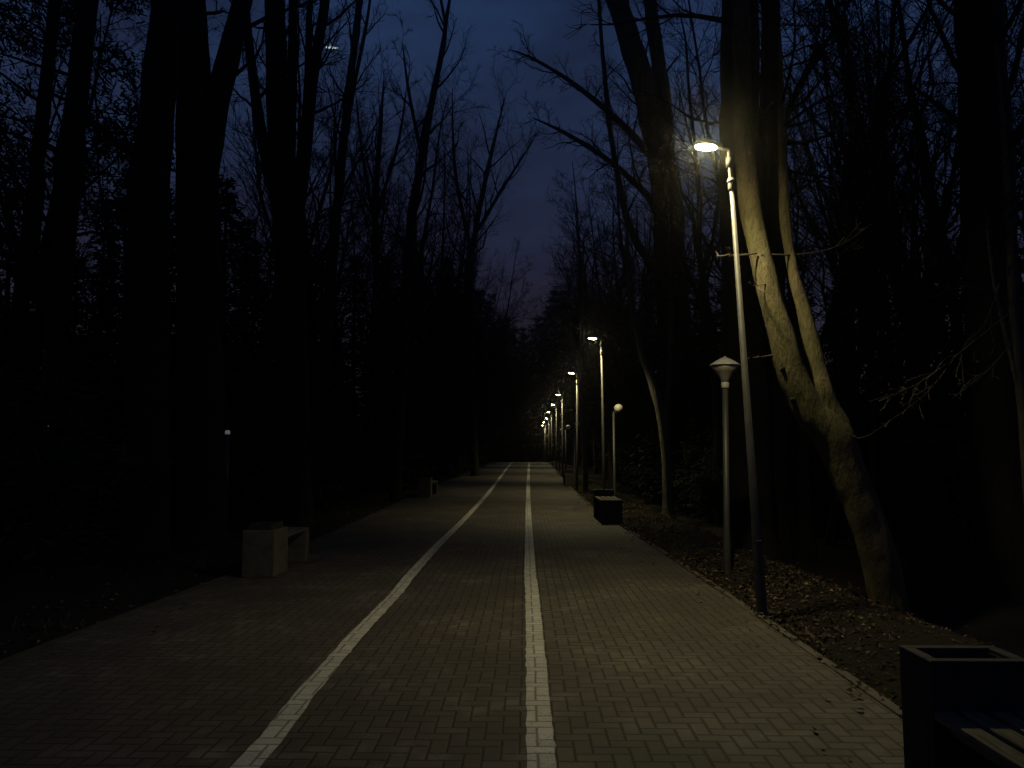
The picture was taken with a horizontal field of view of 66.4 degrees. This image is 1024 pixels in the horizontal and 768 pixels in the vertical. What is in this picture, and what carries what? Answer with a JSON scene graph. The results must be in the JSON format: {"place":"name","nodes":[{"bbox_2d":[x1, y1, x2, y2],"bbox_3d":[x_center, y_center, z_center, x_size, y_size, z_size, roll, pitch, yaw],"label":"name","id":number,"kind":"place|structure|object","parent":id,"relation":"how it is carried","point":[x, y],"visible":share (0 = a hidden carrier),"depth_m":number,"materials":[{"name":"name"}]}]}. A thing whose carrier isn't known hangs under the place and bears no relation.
{"place":"outdoors","nodes":[
{"label":"outdoors","id":0,"kind":"place"},
{"bbox_2d":[0,462,904,767],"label":"path","id":1,"kind":"structure","parent":0,"point":[652,660],"depth_m":5.89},
{"bbox_2d":[241,521,308,577],"bbox_3d":[-3.326,2.272,11.126,0.420,0.690,1.700,0,-5,1],"label":"park bench","id":2,"kind":"object","parent":1,"relation":"on","point":[270,549],"visible":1,"depth_m":10.35,"materials":[{"name":"grey concrete"}]},
{"bbox_2d":[230,463,511,767],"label":"painted line","id":3,"kind":"object","parent":1,"relation":"on","point":[261,749],"visible":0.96,"depth_m":5.64,"materials":[{"name":"white paint"}]},
{"bbox_2d":[524,463,556,767],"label":"painted line","id":4,"kind":"object","parent":1,"relation":"on","point":[540,745],"visible":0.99,"depth_m":5.69,"materials":[{"name":"white paint"}]},
{"bbox_2d":[593,489,622,523],"bbox_3d":[2.349,2.995,19.280,0.500,0.700,2.020,0,-5,1],"label":"park bench","id":5,"kind":"object","parent":1,"relation":"on","point":[608,508],"visible":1,"depth_m":18.28,"materials":[{"name":"grey concrete"}]},
{"bbox_2d":[899,645,1023,767],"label":"park bench","id":6,"kind":"object","parent":1,"relation":"on","point":[962,706],"visible":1,"depth_m":3.54,"materials":[{"name":"grey concrete"}]},
{"bbox_2d":[0,461,1023,706],"bbox_3d":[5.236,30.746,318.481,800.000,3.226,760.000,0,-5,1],"label":"ground","id":7,"kind":"structure","parent":0,"point":[940,597],"depth_m":9.69,"materials":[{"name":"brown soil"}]},
{"bbox_2d":[0,186,45,411],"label":"spruce tree","id":8,"kind":"object","parent":7,"relation":"on","point":[5,307],"visible":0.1,"depth_m":20.41,"materials":[{"name":"green plant"}]},
{"bbox_2d":[0,238,90,518],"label":"spruce tree","id":9,"kind":"object","parent":7,"relation":"on","point":[35,355],"visible":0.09,"depth_m":19.39,"materials":[{"name":"green plant"}]},
{"bbox_2d":[0,0,135,404],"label":"bare tree","id":10,"kind":"object","parent":7,"relation":"on","point":[51,211],"visible":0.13,"depth_m":24.75,"materials":[{"name":"brown plant"}]},
{"bbox_2d":[0,0,150,530],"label":"pine tree","id":11,"kind":"object","parent":7,"relation":"on","point":[32,203],"visible":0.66,"depth_m":16.47,"materials":[{"name":"green plant"}]},
{"bbox_2d":[27,191,126,528],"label":"spruce tree","id":12,"kind":"object","parent":7,"relation":"on","point":[96,346],"visible":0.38,"depth_m":17.24,"materials":[{"name":"green plant"}]},
{"bbox_2d":[0,1,174,372],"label":"bare tree","id":13,"kind":"object","parent":7,"relation":"on","point":[48,237],"visible":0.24,"depth_m":20.23,"materials":[{"name":"brown plant"}]},
{"bbox_2d":[0,0,176,541],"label":"pine tree","id":14,"kind":"object","parent":7,"relation":"on","point":[72,169],"visible":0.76,"depth_m":14.28,"materials":[{"name":"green plant"}]},
{"bbox_2d":[68,154,175,448],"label":"spruce tree","id":15,"kind":"object","parent":7,"relation":"on","point":[121,279],"visible":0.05,"depth_m":22.40,"materials":[{"name":"green plant"}]},
{"bbox_2d":[41,11,211,450],"bbox_3d":[-10.486,-3.807,21.517,5.370,15.245,4.970,1,-5,-8],"label":"bare tree","id":16,"kind":"object","parent":7,"relation":"on","point":[126,292],"visible":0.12,"depth_m":21.36,"materials":[{"name":"brown plant"}]},
{"bbox_2d":[71,222,238,527],"bbox_3d":[-7.800,-0.179,17.214,3.416,7.170,3.100,-2,-6,22],"label":"spruce tree","id":17,"kind":"object","parent":7,"relation":"on","point":[172,279],"visible":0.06,"depth_m":16.98,"materials":[{"name":"green plant"}]},
{"bbox_2d":[112,0,264,552],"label":"broadleaf tree","id":18,"kind":"object","parent":7,"relation":"on","point":[146,407],"visible":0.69,"depth_m":13.08,"materials":[{"name":"brown plant"}]},
{"bbox_2d":[170,174,275,461],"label":"spruce tree","id":19,"kind":"object","parent":7,"relation":"on","point":[228,202],"visible":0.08,"depth_m":20.54,"materials":[{"name":"green plant"}]},
{"bbox_2d":[174,138,273,341],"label":"bare tree","id":20,"kind":"object","parent":7,"relation":"on","point":[253,218],"visible":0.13,"depth_m":29.49,"materials":[{"name":"brown plant"}]},
{"bbox_2d":[0,462,493,665],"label":"kerb","id":21,"kind":"structure","parent":7,"relation":"on","point":[42,646],"depth_m":7.84,"materials":[{"name":"grey concrete"}]},
{"bbox_2d":[225,212,268,402],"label":"spruce tree","id":22,"kind":"object","parent":7,"relation":"on","point":[249,222],"visible":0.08,"depth_m":26.54,"materials":[{"name":"green plant"}]},
{"bbox_2d":[146,0,363,546],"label":"broadleaf tree","id":23,"kind":"object","parent":7,"relation":"on","point":[203,95],"visible":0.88,"depth_m":14.07,"materials":[{"name":"brown plant"}]},
{"bbox_2d":[172,53,377,409],"bbox_3d":[-9.463,-4.917,30.651,8.040,19.150,6.592,0,-5,0],"label":"bare tree","id":24,"kind":"object","parent":7,"relation":"on","point":[237,130],"visible":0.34,"depth_m":31.14,"materials":[{"name":"brown plant"}]},
{"bbox_2d":[221,1,357,299],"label":"bare tree","id":25,"kind":"object","parent":7,"relation":"on","point":[299,114],"visible":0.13,"depth_m":36.74,"materials":[{"name":"brown plant"}]},
{"bbox_2d":[210,0,382,526],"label":"broadleaf tree","id":26,"kind":"object","parent":7,"relation":"on","point":[285,168],"visible":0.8,"depth_m":18.36,"materials":[{"name":"brown plant"}]},
{"bbox_2d":[221,79,373,342],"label":"bare tree","id":27,"kind":"object","parent":7,"relation":"on","point":[309,191],"visible":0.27,"depth_m":32.74,"materials":[{"name":"brown plant"}]},
{"bbox_2d":[236,34,421,403],"bbox_3d":[-6.167,-4.108,24.627,6.503,16.282,6.154,-5,-7,44],"label":"bare tree","id":28,"kind":"object","parent":7,"relation":"on","point":[312,234],"visible":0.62,"depth_m":24.69,"materials":[{"name":"brown plant"}]},
{"bbox_2d":[267,91,424,331],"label":"bare tree","id":29,"kind":"object","parent":7,"relation":"on","point":[329,190],"visible":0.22,"depth_m":44.11,"materials":[{"name":"brown plant"}]},
{"bbox_2d":[312,144,388,368],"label":"bare tree","id":30,"kind":"object","parent":7,"relation":"on","point":[340,272],"visible":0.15,"depth_m":41.37,"materials":[{"name":"brown plant"}]},
{"bbox_2d":[312,0,398,466],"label":"broadleaf tree","id":31,"kind":"object","parent":7,"relation":"on","point":[340,158],"visible":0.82,"depth_m":24.66,"materials":[{"name":"brown plant"}]},
{"bbox_2d":[316,202,431,492],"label":"bare tree","id":32,"kind":"object","parent":7,"relation":"on","point":[364,371],"visible":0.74,"depth_m":31.82,"materials":[{"name":"brown plant"}]},
{"bbox_2d":[325,115,431,408],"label":"bare tree","id":33,"kind":"object","parent":7,"relation":"on","point":[372,305],"visible":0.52,"depth_m":33.85,"materials":[{"name":"brown plant"}]},
{"bbox_2d":[322,113,435,414],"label":"bare tree","id":34,"kind":"object","parent":7,"relation":"on","point":[381,229],"visible":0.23,"depth_m":42.97,"materials":[{"name":"brown plant"}]},
{"bbox_2d":[337,45,429,488],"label":"broadleaf tree","id":35,"kind":"object","parent":7,"relation":"on","point":[379,143],"visible":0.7,"depth_m":34.06,"materials":[{"name":"brown plant"}]},
{"bbox_2d":[340,186,444,374],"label":"bare tree","id":36,"kind":"object","parent":7,"relation":"on","point":[393,283],"visible":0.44,"depth_m":37.48,"materials":[{"name":"brown plant"}]},
{"bbox_2d":[346,54,492,475],"bbox_3d":[-4.993,-5.904,39.674,8.518,22.454,7.644,3,-6,-26],"label":"bare tree","id":37,"kind":"object","parent":7,"relation":"on","point":[422,296],"visible":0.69,"depth_m":39.21,"materials":[{"name":"brown plant"}]},
{"bbox_2d":[383,0,473,502],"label":"broadleaf tree","id":38,"kind":"object","parent":7,"relation":"on","point":[398,435],"visible":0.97,"depth_m":26.50,"materials":[{"name":"brown plant"}]},
{"bbox_2d":[381,208,478,481],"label":"bare tree","id":39,"kind":"object","parent":7,"relation":"on","point":[435,359],"visible":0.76,"depth_m":40.70,"materials":[{"name":"brown plant"}]},
{"bbox_2d":[380,103,487,360],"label":"bare tree","id":40,"kind":"object","parent":7,"relation":"on","point":[416,149],"visible":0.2,"depth_m":53.93,"materials":[{"name":"brown plant"}]},
{"bbox_2d":[369,117,499,473],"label":"bare tree","id":41,"kind":"object","parent":7,"relation":"on","point":[449,277],"visible":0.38,"depth_m":48.63,"materials":[{"name":"brown plant"}]},
{"bbox_2d":[388,116,504,462],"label":"bare tree","id":42,"kind":"object","parent":7,"relation":"on","point":[464,323],"visible":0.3,"depth_m":59.59,"materials":[{"name":"brown plant"}]},
{"bbox_2d":[417,49,569,475],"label":"broadleaf tree","id":43,"kind":"object","parent":7,"relation":"on","point":[474,458],"visible":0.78,"depth_m":48.92,"materials":[{"name":"brown plant"}]},
{"bbox_2d":[474,277,533,418],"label":"bare tree","id":44,"kind":"object","parent":7,"relation":"on","point":[515,308],"visible":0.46,"depth_m":88.21,"materials":[{"name":"brown plant"}]},
{"bbox_2d":[474,236,538,432],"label":"bare tree","id":45,"kind":"object","parent":7,"relation":"on","point":[494,364],"visible":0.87,"depth_m":74.80,"materials":[{"name":"brown plant"}]},
{"bbox_2d":[0,494,1020,760],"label":"fallen leaves","id":46,"kind":"object","parent":7,"relation":"on","point":[768,584],"depth_m":8.98,"materials":[{"name":"brown plant"}]},
{"bbox_2d":[488,290,541,461],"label":"bare tree","id":47,"kind":"object","parent":7,"relation":"on","point":[522,459],"visible":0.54,"depth_m":120.16,"materials":[{"name":"brown plant"}]},
{"bbox_2d":[521,296,566,461],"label":"bare tree","id":48,"kind":"object","parent":7,"relation":"on","point":[546,389],"visible":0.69,"depth_m":109.70,"materials":[{"name":"brown plant"}]},
{"bbox_2d":[512,288,586,461],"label":"spruce tree","id":49,"kind":"object","parent":7,"relation":"on","point":[533,381],"visible":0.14,"depth_m":122.16,"materials":[{"name":"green plant"}]},
{"bbox_2d":[524,289,590,464],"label":"spruce tree","id":50,"kind":"object","parent":7,"relation":"on","point":[539,431],"visible":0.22,"depth_m":111.74,"materials":[{"name":"green plant"}]},
{"bbox_2d":[531,294,587,452],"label":"bare tree","id":51,"kind":"object","parent":7,"relation":"on","point":[572,395],"visible":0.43,"depth_m":86.00,"materials":[{"name":"brown plant"}]},
{"bbox_2d":[545,311,592,464],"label":"spruce tree","id":52,"kind":"object","parent":7,"relation":"on","point":[572,422],"visible":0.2,"depth_m":95.69,"materials":[{"name":"green plant"}]},
{"bbox_2d":[540,236,615,467],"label":"bare tree","id":53,"kind":"object","parent":7,"relation":"on","point":[569,350],"visible":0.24,"depth_m":73.67,"materials":[{"name":"brown plant"}]},
{"bbox_2d":[542,210,620,469],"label":"bare tree","id":54,"kind":"object","parent":7,"relation":"on","point":[564,341],"visible":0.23,"depth_m":70.50,"materials":[{"name":"brown plant"}]},
{"bbox_2d":[538,252,626,488],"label":"bare tree","id":55,"kind":"object","parent":7,"relation":"on","point":[610,467],"visible":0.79,"depth_m":37.02,"materials":[{"name":"brown plant"}]},
{"bbox_2d":[542,135,623,476],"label":"bare tree","id":56,"kind":"object","parent":7,"relation":"on","point":[606,413],"visible":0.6,"depth_m":56.00,"materials":[{"name":"brown plant"}]},
{"bbox_2d":[540,233,629,402],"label":"bare tree","id":57,"kind":"object","parent":7,"relation":"on","point":[611,384],"visible":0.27,"depth_m":57.94,"materials":[{"name":"brown plant"}]},
{"bbox_2d":[544,246,630,440],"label":"bare tree","id":58,"kind":"object","parent":7,"relation":"on","point":[594,377],"visible":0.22,"depth_m":60.09,"materials":[{"name":"brown plant"}]},
{"bbox_2d":[542,223,642,492],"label":"slim tree","id":59,"kind":"object","parent":7,"relation":"on","point":[583,438],"visible":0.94,"depth_m":31.77,"materials":[{"name":"brown plant"}]},
{"bbox_2d":[542,171,648,432],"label":"bare tree","id":60,"kind":"object","parent":7,"relation":"on","point":[600,300],"visible":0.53,"depth_m":47.89,"materials":[{"name":"brown plant"}]},
{"bbox_2d":[553,248,637,473],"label":"bare tree","id":61,"kind":"object","parent":7,"relation":"on","point":[595,470],"visible":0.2,"depth_m":58.92,"materials":[{"name":"brown plant"}]},
{"bbox_2d":[588,336,605,488],"bbox_3d":[2.413,1.196,21.861,0.485,5.155,0.230,0,-6,0],"label":"street lamp","id":62,"kind":"object","parent":7,"relation":"on","point":[603,441],"visible":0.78,"depth_m":21.85,"materials":[{"name":"metal"}]},
{"bbox_2d":[487,0,709,502],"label":"broadleaf tree","id":63,"kind":"object","parent":7,"relation":"on","point":[633,54],"visible":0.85,"depth_m":30.69,"materials":[{"name":"brown plant"}]},
{"bbox_2d":[567,168,656,484],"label":"bare tree","id":64,"kind":"object","parent":7,"relation":"on","point":[624,364],"visible":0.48,"depth_m":42.28,"materials":[{"name":"brown plant"}]},
{"bbox_2d":[596,314,632,469],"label":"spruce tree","id":65,"kind":"object","parent":7,"relation":"on","point":[610,406],"visible":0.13,"depth_m":57.80,"materials":[{"name":"green plant"}]},
{"bbox_2d":[544,100,702,449],"bbox_3d":[4.630,-3.440,32.858,6.795,17.012,6.430,-3,-6,32],"label":"bare tree","id":66,"kind":"object","parent":7,"relation":"on","point":[619,324],"visible":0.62,"depth_m":33.04,"materials":[{"name":"brown plant"}]},
{"bbox_2d":[600,338,647,481],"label":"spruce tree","id":67,"kind":"object","parent":7,"relation":"on","point":[619,418],"visible":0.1,"depth_m":45.94,"materials":[{"name":"green plant"}]},
{"bbox_2d":[592,234,656,488],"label":"bare tree","id":68,"kind":"object","parent":7,"relation":"on","point":[624,369],"visible":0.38,"depth_m":39.97,"materials":[{"name":"brown plant"}]},
{"bbox_2d":[619,433,660,497],"bbox_3d":[6.416,3.682,32.996,3.266,3.188,3.312,3,-6,-33],"label":"shrub","id":69,"kind":"object","parent":7,"relation":"on","point":[633,476],"visible":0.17,"depth_m":32.70,"materials":[{"name":"green plant"}]},
{"bbox_2d":[607,173,702,383],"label":"bare tree","id":70,"kind":"object","parent":7,"relation":"on","point":[649,310],"visible":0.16,"depth_m":35.71,"materials":[{"name":"brown plant"}]},
{"bbox_2d":[589,162,721,518],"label":"forked tree","id":71,"kind":"object","parent":7,"relation":"on","point":[662,412],"visible":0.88,"depth_m":21.97,"materials":[{"name":"brown plant"}]},
{"bbox_2d":[681,451,722,521],"bbox_3d":[6.209,2.864,21.885,3.178,2.210,2.217,2,-5,-16],"label":"shrub","id":72,"kind":"object","parent":7,"relation":"on","point":[706,485],"visible":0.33,"depth_m":21.76,"materials":[{"name":"green plant"}]},
{"bbox_2d":[586,0,823,524],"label":"bare tree","id":73,"kind":"object","parent":7,"relation":"on","point":[704,308],"visible":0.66,"depth_m":22.11,"materials":[{"name":"brown plant"}]},
{"bbox_2d":[597,0,828,305],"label":"bare tree","id":74,"kind":"object","parent":7,"relation":"on","point":[704,237],"visible":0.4,"depth_m":24.54,"materials":[{"name":"brown plant"}]},
{"bbox_2d":[546,462,901,718],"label":"kerb","id":75,"kind":"structure","parent":7,"relation":"on","point":[888,704],"depth_m":6.40,"materials":[{"name":"concrete"}]},
{"bbox_2d":[710,356,739,573],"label":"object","id":76,"kind":"object","parent":7,"relation":"on","point":[724,368],"visible":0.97,"depth_m":10.57,"materials":[{"name":"paint"}]},
{"bbox_2d":[693,139,774,620],"bbox_3d":[2.279,-0.025,8.053,0.485,5.155,0.230,-2,-5,-3],"label":"street lamp","id":77,"kind":"object","parent":7,"relation":"on","point":[757,547],"visible":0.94,"depth_m":8.00,"materials":[{"name":"metal"}]},
{"bbox_2d":[564,0,910,613],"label":"leaning tree","id":78,"kind":"object","parent":7,"relation":"on","point":[820,416],"visible":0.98,"depth_m":8.62,"materials":[{"name":"brown plant"}]},
{"bbox_2d":[592,0,898,558],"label":"broadleaf tree","id":79,"kind":"object","parent":7,"relation":"on","point":[780,452],"visible":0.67,"depth_m":15.19,"materials":[{"name":"brown plant"}]},
{"bbox_2d":[718,0,784,562],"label":"broadleaf tree","id":80,"kind":"object","parent":7,"relation":"on","point":[739,496],"visible":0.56,"depth_m":13.74,"materials":[{"name":"brown plant"}]},
{"bbox_2d":[651,0,852,560],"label":"bare tree","id":81,"kind":"object","parent":7,"relation":"on","point":[806,547],"visible":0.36,"depth_m":15.05,"materials":[{"name":"brown plant"}]},
{"bbox_2d":[680,49,830,358],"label":"bare tree","id":82,"kind":"object","parent":7,"relation":"on","point":[821,311],"visible":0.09,"depth_m":30.28,"materials":[{"name":"brown plant"}]},
{"bbox_2d":[759,0,953,459],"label":"bare tree","id":83,"kind":"object","parent":7,"relation":"on","point":[849,354],"visible":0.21,"depth_m":19.80,"materials":[{"name":"brown plant"}]},
{"bbox_2d":[759,0,957,390],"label":"bare tree","id":84,"kind":"object","parent":7,"relation":"on","point":[925,148],"visible":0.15,"depth_m":22.64,"materials":[{"name":"brown plant"}]},
{"bbox_2d":[761,0,957,546],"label":"bare tree","id":85,"kind":"object","parent":7,"relation":"on","point":[831,536],"visible":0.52,"depth_m":16.38,"materials":[{"name":"brown plant"}]},
{"bbox_2d":[784,71,935,539],"bbox_3d":[7.428,-2.025,18.367,4.104,11.652,3.798,-2,-6,22],"label":"bare tree","id":86,"kind":"object","parent":7,"relation":"on","point":[840,383],"visible":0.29,"depth_m":18.12,"materials":[{"name":"brown plant"}]},
{"bbox_2d":[785,0,956,401],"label":"bare tree","id":87,"kind":"object","parent":7,"relation":"on","point":[875,132],"visible":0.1,"depth_m":24.06,"materials":[{"name":"brown plant"}]},
{"bbox_2d":[782,0,964,429],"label":"bare tree","id":88,"kind":"object","parent":7,"relation":"on","point":[915,334],"visible":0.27,"depth_m":18.56,"materials":[{"name":"brown plant"}]},
{"bbox_2d":[787,98,961,494],"bbox_3d":[6.783,-1.131,14.176,2.941,9.021,3.177,-5,-7,43],"label":"bare tree","id":89,"kind":"object","parent":7,"relation":"on","point":[875,373],"visible":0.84,"depth_m":14.02,"materials":[{"name":"brown plant"}]},
{"bbox_2d":[791,0,960,530],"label":"bare tree","id":90,"kind":"object","parent":7,"relation":"on","point":[826,330],"visible":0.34,"depth_m":18.03,"materials":[{"name":"brown plant"}]},
{"bbox_2d":[759,0,1023,557],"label":"bare tree","id":91,"kind":"object","parent":7,"relation":"on","point":[910,353],"visible":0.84,"depth_m":14.23,"materials":[{"name":"brown plant"}]},
{"bbox_2d":[791,0,1022,475],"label":"bare tree","id":92,"kind":"object","parent":7,"relation":"on","point":[944,195],"visible":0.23,"depth_m":19.09,"materials":[{"name":"brown plant"}]},
{"bbox_2d":[795,0,1023,551],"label":"bare tree","id":93,"kind":"object","parent":7,"relation":"on","point":[926,354],"visible":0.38,"depth_m":15.10,"materials":[{"name":"brown plant"}]},
{"bbox_2d":[808,0,1023,602],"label":"broadleaf tree","id":94,"kind":"object","parent":7,"relation":"on","point":[997,551],"visible":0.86,"depth_m":10.84,"materials":[{"name":"brown plant"}]},
{"bbox_2d":[817,0,1023,412],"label":"bare tree","id":95,"kind":"object","parent":7,"relation":"on","point":[961,338],"visible":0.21,"depth_m":21.74,"materials":[{"name":"brown plant"}]},
{"bbox_2d":[835,0,1023,472],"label":"bare tree","id":96,"kind":"object","parent":7,"relation":"on","point":[956,227],"visible":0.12,"depth_m":22.67,"materials":[{"name":"brown plant"}]},
{"bbox_2d":[896,246,969,469],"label":"spruce tree","id":97,"kind":"object","parent":7,"relation":"on","point":[932,365],"visible":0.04,"depth_m":21.79,"materials":[{"name":"green plant"}]},
{"bbox_2d":[903,268,969,483],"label":"spruce tree","id":98,"kind":"object","parent":7,"relation":"on","point":[937,360],"visible":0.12,"depth_m":17.89,"materials":[{"name":"green plant"}]},
{"bbox_2d":[853,36,1023,503],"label":"young tree","id":99,"kind":"object","parent":7,"relation":"on","point":[1013,347],"visible":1,"depth_m":9.05,"materials":[{"name":"brown plant"}]},
{"bbox_2d":[856,0,1022,327],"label":"bare tree","id":100,"kind":"object","parent":7,"relation":"on","point":[916,137],"visible":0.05,"depth_m":25.96,"materials":[{"name":"brown plant"}]},
{"bbox_2d":[926,4,1023,337],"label":"bare tree","id":101,"kind":"object","parent":7,"relation":"on","point":[1019,225],"visible":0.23,"depth_m":15.20,"materials":[{"name":"brown plant"}]},
{"bbox_2d":[929,5,1023,343],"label":"bare tree","id":102,"kind":"object","parent":7,"relation":"on","point":[1021,287],"visible":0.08,"depth_m":18.01,"materials":[{"name":"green plant"}]},
{"bbox_2d":[0,0,1023,426],"label":"sky","id":103,"kind":"structure","parent":0,"point":[491,20],"materials":[{"name":"blue"}]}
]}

